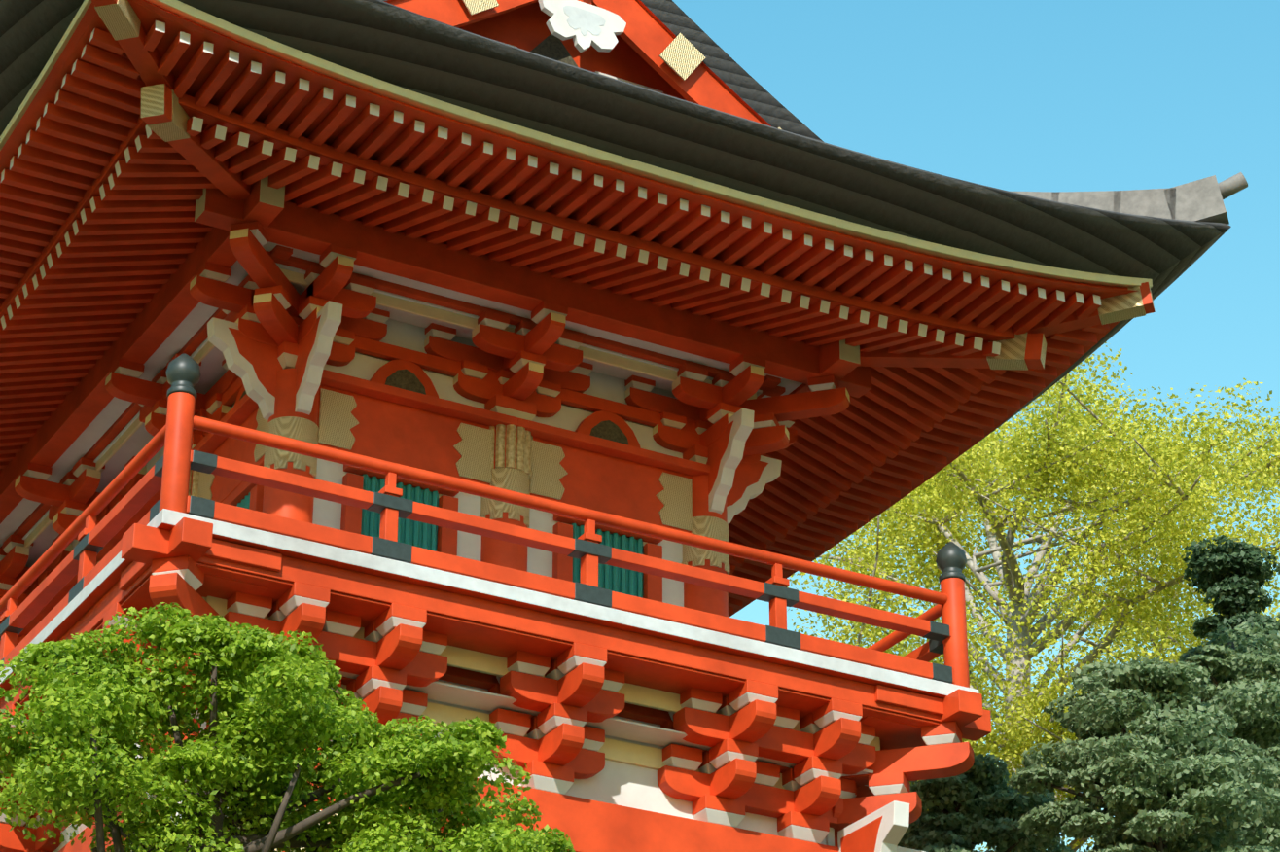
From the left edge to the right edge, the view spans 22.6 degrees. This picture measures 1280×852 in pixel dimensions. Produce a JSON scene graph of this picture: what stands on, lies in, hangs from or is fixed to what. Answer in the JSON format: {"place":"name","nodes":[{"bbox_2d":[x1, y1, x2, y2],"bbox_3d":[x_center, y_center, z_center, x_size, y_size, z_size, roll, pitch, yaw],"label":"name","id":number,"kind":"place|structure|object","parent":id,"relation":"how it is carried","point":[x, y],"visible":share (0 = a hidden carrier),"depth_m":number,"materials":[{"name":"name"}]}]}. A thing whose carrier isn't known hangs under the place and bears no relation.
{"place":"outdoors","nodes":[
{"label":"outdoors","id":0,"kind":"place"},
{"bbox_2d":[0,0,1247,851],"bbox_3d":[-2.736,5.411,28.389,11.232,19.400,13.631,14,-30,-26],"label":"temple gate","id":1,"kind":"structure","parent":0,"point":[557,391],"depth_m":26.82,"materials":[{"name":"red paint"}]},
{"bbox_2d":[672,0,1279,851],"label":"sky","id":2,"kind":"structure","parent":0,"point":[1011,95],"materials":[{"name":"blue"}]},
{"label":"ground","id":3,"kind":"structure","parent":0,"visible":0},
{"bbox_2d":[0,602,575,851],"bbox_3d":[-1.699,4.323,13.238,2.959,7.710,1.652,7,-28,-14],"label":"tree","id":4,"kind":"object","parent":3,"relation":"on","point":[249,761],"visible":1,"depth_m":14.32,"materials":[{"name":"green plant"}]},
{"bbox_2d":[897,753,1073,851],"bbox_3d":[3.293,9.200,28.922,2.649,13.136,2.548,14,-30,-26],"label":"conifer tree","id":5,"kind":"object","parent":3,"relation":"on","point":[967,808],"visible":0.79,"depth_m":30.91,"materials":[{"name":"green plant"}]},
{"bbox_2d":[786,342,1279,851],"bbox_3d":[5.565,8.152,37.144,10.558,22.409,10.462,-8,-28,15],"label":"ginkgo tree","id":6,"kind":"object","parent":3,"relation":"on","point":[1088,457],"visible":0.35,"depth_m":38.13,"materials":[{"name":"yellow plant"}]},
{"bbox_2d":[1008,656,1279,851],"bbox_3d":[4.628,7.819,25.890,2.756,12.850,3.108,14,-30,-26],"label":"conifer tree","id":7,"kind":"object","parent":3,"relation":"on","point":[1151,784],"visible":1,"depth_m":27.73,"materials":[{"name":"green plant"}]},
{"bbox_2d":[1091,621,1279,851],"bbox_3d":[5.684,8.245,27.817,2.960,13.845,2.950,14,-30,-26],"label":"conifer tree","id":8,"kind":"object","parent":3,"relation":"on","point":[1248,701],"visible":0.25,"depth_m":30.20,"materials":[{"name":"green plant"}]},
{"bbox_2d":[1180,534,1279,674],"bbox_3d":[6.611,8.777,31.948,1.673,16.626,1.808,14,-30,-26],"label":"dark conifer tree","id":9,"kind":"object","parent":3,"relation":"on","point":[1230,576],"visible":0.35,"depth_m":35.23,"materials":[{"name":"green plant"}]},
{"bbox_2d":[1221,611,1279,753],"bbox_3d":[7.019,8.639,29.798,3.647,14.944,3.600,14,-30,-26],"label":"conifer tree","id":10,"kind":"object","parent":3,"relation":"on","point":[1278,616],"depth_m":32.63,"materials":[{"name":"green plant"}]}
]}

